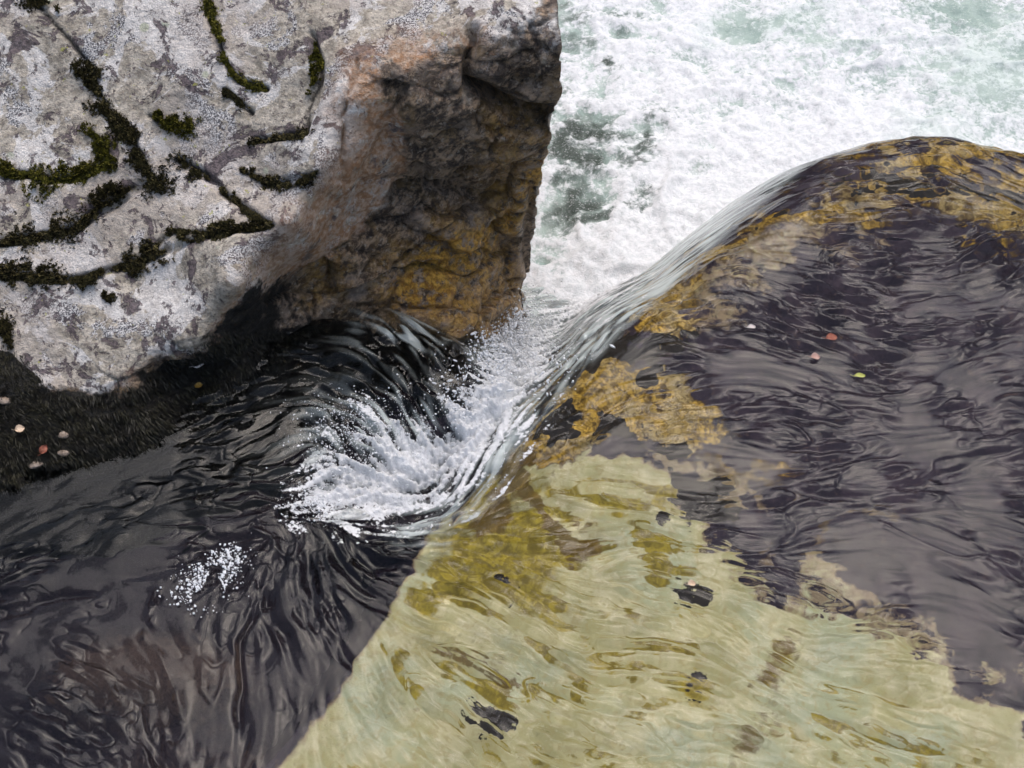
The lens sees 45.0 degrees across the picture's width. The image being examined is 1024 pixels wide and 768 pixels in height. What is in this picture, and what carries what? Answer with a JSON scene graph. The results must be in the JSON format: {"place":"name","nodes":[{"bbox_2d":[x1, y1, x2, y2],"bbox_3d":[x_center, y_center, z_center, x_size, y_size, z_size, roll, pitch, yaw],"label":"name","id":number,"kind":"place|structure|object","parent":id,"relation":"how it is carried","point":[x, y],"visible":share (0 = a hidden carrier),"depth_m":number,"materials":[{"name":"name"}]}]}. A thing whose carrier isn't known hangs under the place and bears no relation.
{"place":"outdoors","nodes":[
{"label":"outdoors","id":0,"kind":"place"},
{"bbox_2d":[0,136,1023,767],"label":"water","id":1,"kind":"structure","parent":0,"point":[834,540],"depth_m":4.75,"materials":[{"name":"black liquid"}]},
{"bbox_2d":[157,542,255,617],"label":"bubbles","id":2,"kind":"object","parent":1,"relation":"on","point":[219,560],"visible":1,"depth_m":4.63,"materials":[{"name":"liquid"}]},
{"bbox_2d":[266,261,614,532],"bbox_3d":[-0.125,0.003,5.527,1.112,0.990,2.317,28,57,20],"label":"spray","id":3,"kind":"object","parent":1,"relation":"on","point":[510,330],"visible":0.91,"depth_m":5.40,"materials":[{"name":"liquid"}]},
{"bbox_2d":[273,272,653,542],"bbox_3d":[0.013,-0.051,5.816,0.913,0.924,2.821,23,55,17],"label":"foam","id":4,"kind":"object","parent":1,"relation":"on","point":[478,428],"visible":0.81,"depth_m":5.11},
{"bbox_2d":[685,580,695,585],"bbox_3d":[0.663,0.739,4.591,0.038,0.014,0.028,23,55,17],"label":"fallen leaf","id":5,"kind":"object","parent":1,"relation":"on","point":[691,582],"visible":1,"depth_m":4.59,"materials":[{"name":"plant"}]},
{"bbox_2d":[809,353,819,358],"bbox_3d":[1.292,-0.120,5.283,0.047,0.017,0.035,28,57,20],"label":"fallen leaf","id":6,"kind":"object","parent":1,"relation":"on","point":[815,355],"visible":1,"depth_m":5.28,"materials":[{"name":"pink plant"}]},
{"bbox_2d":[823,333,836,339],"bbox_3d":[1.366,-0.201,5.318,0.070,0.017,0.037,0,52,0],"label":"fallen leaf","id":7,"kind":"object","parent":1,"relation":"on","point":[830,336],"visible":1,"depth_m":5.32,"materials":[{"name":"plant"}]},
{"bbox_2d":[850,373,864,376],"bbox_3d":[1.465,-0.035,5.234,0.067,0.016,0.024,0,52,0],"label":"fallen leaf","id":8,"kind":"object","parent":1,"relation":"on","point":[859,375],"visible":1,"depth_m":5.24,"materials":[{"name":"yellow plant"}]},
{"bbox_2d":[522,0,1023,302],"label":"pool","id":9,"kind":"structure","parent":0,"point":[673,123],"depth_m":7.56,"materials":[{"name":"white liquid"}]},
{"label":"ground","id":10,"kind":"structure","parent":0,"visible":0},
{"bbox_2d":[0,0,561,489],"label":"boulder","id":11,"kind":"object","parent":10,"relation":"on","point":[422,146],"visible":0.67,"depth_m":5.03,"materials":[{"name":"grey stone"}]},
{"bbox_2d":[0,397,10,404],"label":"pebble","id":12,"kind":"object","parent":11,"relation":"on","point":[5,400],"visible":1,"depth_m":4.91,"materials":[{"name":"grey stone"}]},
{"bbox_2d":[0,307,15,349],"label":"moss cushion","id":13,"kind":"object","parent":11,"relation":"on","point":[5,327],"visible":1,"depth_m":4.98,"materials":[{"name":"green plant"}]},
{"bbox_2d":[0,158,67,203],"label":"moss cushion","id":14,"kind":"object","parent":11,"relation":"on","point":[6,167],"visible":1,"depth_m":5.08,"materials":[{"name":"green plant"}]},
{"bbox_2d":[29,461,43,468],"bbox_3d":[-1.885,0.316,4.901,0.064,0.027,0.051,0,52,0],"label":"pebble","id":15,"kind":"object","parent":11,"relation":"on","point":[34,465],"visible":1,"depth_m":4.89,"materials":[{"name":"grey stone"}]},
{"bbox_2d":[13,0,61,13],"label":"moss cushion","id":16,"kind":"object","parent":11,"relation":"on","point":[37,4],"visible":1,"depth_m":5.18,"materials":[{"name":"green plant"}]},
{"bbox_2d":[0,248,104,297],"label":"moss cushion","id":17,"kind":"object","parent":11,"relation":"on","point":[32,278],"visible":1,"depth_m":5.00,"materials":[{"name":"green plant"}]},
{"bbox_2d":[57,450,69,456],"bbox_3d":[-1.782,0.276,4.912,0.052,0.023,0.028,0,52,0],"label":"pebble","id":18,"kind":"object","parent":11,"relation":"on","point":[64,453],"visible":1,"depth_m":4.91,"materials":[{"name":"grey stone"}]},
{"bbox_2d":[58,431,68,438],"bbox_3d":[-1.787,0.202,4.921,0.046,0.020,0.035,0,52,0],"label":"pebble","id":19,"kind":"object","parent":11,"relation":"on","point":[63,434],"visible":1,"depth_m":4.91,"materials":[{"name":"grey stone"}]},
{"bbox_2d":[0,179,131,253],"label":"moss cushion","id":20,"kind":"object","parent":11,"relation":"on","point":[50,234],"visible":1,"depth_m":5.04,"materials":[{"name":"green plant"}]},
{"bbox_2d":[48,121,117,187],"bbox_3d":[-1.761,-0.937,5.079,0.309,0.180,0.249,0,52,0],"label":"moss cushion","id":21,"kind":"object","parent":11,"relation":"on","point":[96,169],"visible":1,"depth_m":5.06,"materials":[{"name":"green plant"}]},
{"bbox_2d":[69,57,107,96],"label":"moss cushion","id":22,"kind":"object","parent":11,"relation":"on","point":[92,84],"visible":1,"depth_m":5.11,"materials":[{"name":"green plant"}]},
{"bbox_2d":[100,289,117,303],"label":"moss cushion","id":23,"kind":"object","parent":11,"relation":"on","point":[106,297],"visible":1,"depth_m":4.98,"materials":[{"name":"green plant"}]},
{"bbox_2d":[81,95,145,145],"bbox_3d":[-1.650,-1.083,5.084,0.303,0.116,0.127,32,59,22],"label":"moss cushion","id":24,"kind":"object","parent":11,"relation":"on","point":[116,121],"visible":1,"depth_m":5.07,"materials":[{"name":"green plant"}]},
{"bbox_2d":[111,234,174,285],"bbox_3d":[-1.484,-0.495,5.011,0.255,0.127,0.177,25,56,18],"label":"moss cushion","id":25,"kind":"object","parent":11,"relation":"on","point":[128,265],"visible":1,"depth_m":5.01,"materials":[{"name":"green plant"}]},
{"bbox_2d":[0,332,288,491],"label":"wet weed","id":26,"kind":"object","parent":11,"relation":"on","point":[210,358],"visible":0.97,"depth_m":4.95,"materials":[{"name":"black plant"}]},
{"bbox_2d":[12,424,24,431],"bbox_3d":[-1.953,0.174,4.889,0.042,0.018,0.033,19,54,14],"label":"fallen leaf","id":27,"kind":"object","parent":26,"relation":"on","point":[19,428],"visible":1,"depth_m":4.89,"materials":[{"name":"beige plant"}]},
{"bbox_2d":[38,445,47,455],"bbox_3d":[-1.853,0.262,4.874,0.046,0.025,0.029,-20,55,-15],"label":"fallen leaf","id":28,"kind":"object","parent":26,"relation":"on","point":[43,449],"visible":1,"depth_m":4.88,"materials":[{"name":"red plant"}]},
{"bbox_2d":[195,382,202,387],"bbox_3d":[-1.315,0.005,5.150,0.051,0.015,0.032,0,52,0],"label":"fallen leaf","id":29,"kind":"object","parent":26,"relation":"on","point":[198,384],"visible":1,"depth_m":5.15,"materials":[{"name":"brown plant"}]},
{"bbox_2d":[121,146,179,211],"bbox_3d":[-1.486,-0.843,5.041,0.301,0.153,0.174,22,55,16],"label":"moss cushion","id":30,"kind":"object","parent":11,"relation":"on","point":[154,182],"visible":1,"depth_m":5.04,"materials":[{"name":"green plant"}]},
{"bbox_2d":[152,108,213,140],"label":"moss cushion","id":31,"kind":"object","parent":11,"relation":"on","point":[169,123],"visible":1,"depth_m":5.05,"materials":[{"name":"green plant"}]},
{"bbox_2d":[162,149,209,185],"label":"moss cushion","id":32,"kind":"object","parent":11,"relation":"on","point":[193,171],"visible":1,"depth_m":5.05,"materials":[{"name":"green plant"}]},
{"bbox_2d":[199,0,225,42],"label":"moss cushion","id":33,"kind":"object","parent":11,"relation":"on","point":[210,11],"visible":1,"depth_m":5.08,"materials":[{"name":"green plant"}]},
{"bbox_2d":[164,217,273,243],"bbox_3d":[-1.175,-0.608,4.905,0.486,0.165,0.109,6,52,5],"label":"moss cushion","id":34,"kind":"object","parent":11,"relation":"on","point":[226,230],"visible":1,"depth_m":4.89,"materials":[{"name":"green plant"}]},
{"bbox_2d":[221,86,250,112],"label":"moss cushion","id":35,"kind":"object","parent":11,"relation":"on","point":[230,94],"visible":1,"depth_m":5.02,"materials":[{"name":"green plant"}]},
{"bbox_2d":[216,49,267,93],"bbox_3d":[-1.109,-1.262,5.028,0.264,0.103,0.076,33,59,23],"label":"moss cushion","id":36,"kind":"object","parent":11,"relation":"on","point":[255,87],"visible":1,"depth_m":5.03,"materials":[{"name":"green plant"}]},
{"bbox_2d":[218,185,266,228],"bbox_3d":[-1.074,-0.704,4.931,0.065,0.066,0.333,-35,60,-24],"label":"moss cushion","id":37,"kind":"object","parent":11,"relation":"on","point":[246,211],"visible":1,"depth_m":4.94,"materials":[{"name":"green plant"}]},
{"bbox_2d":[239,166,318,193],"bbox_3d":[-0.937,-0.819,4.916,0.375,0.147,0.086,15,54,12],"label":"moss cushion","id":38,"kind":"object","parent":11,"relation":"on","point":[270,182],"visible":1,"depth_m":4.93,"materials":[{"name":"green plant"}]},
{"bbox_2d":[246,126,314,148],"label":"moss cushion","id":39,"kind":"object","parent":11,"relation":"on","point":[299,135],"visible":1,"depth_m":4.92,"materials":[{"name":"green plant"}]},
{"bbox_2d":[305,42,324,94],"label":"moss cushion","id":40,"kind":"object","parent":11,"relation":"on","point":[317,56],"visible":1,"depth_m":4.92,"materials":[{"name":"green plant"}]}
]}

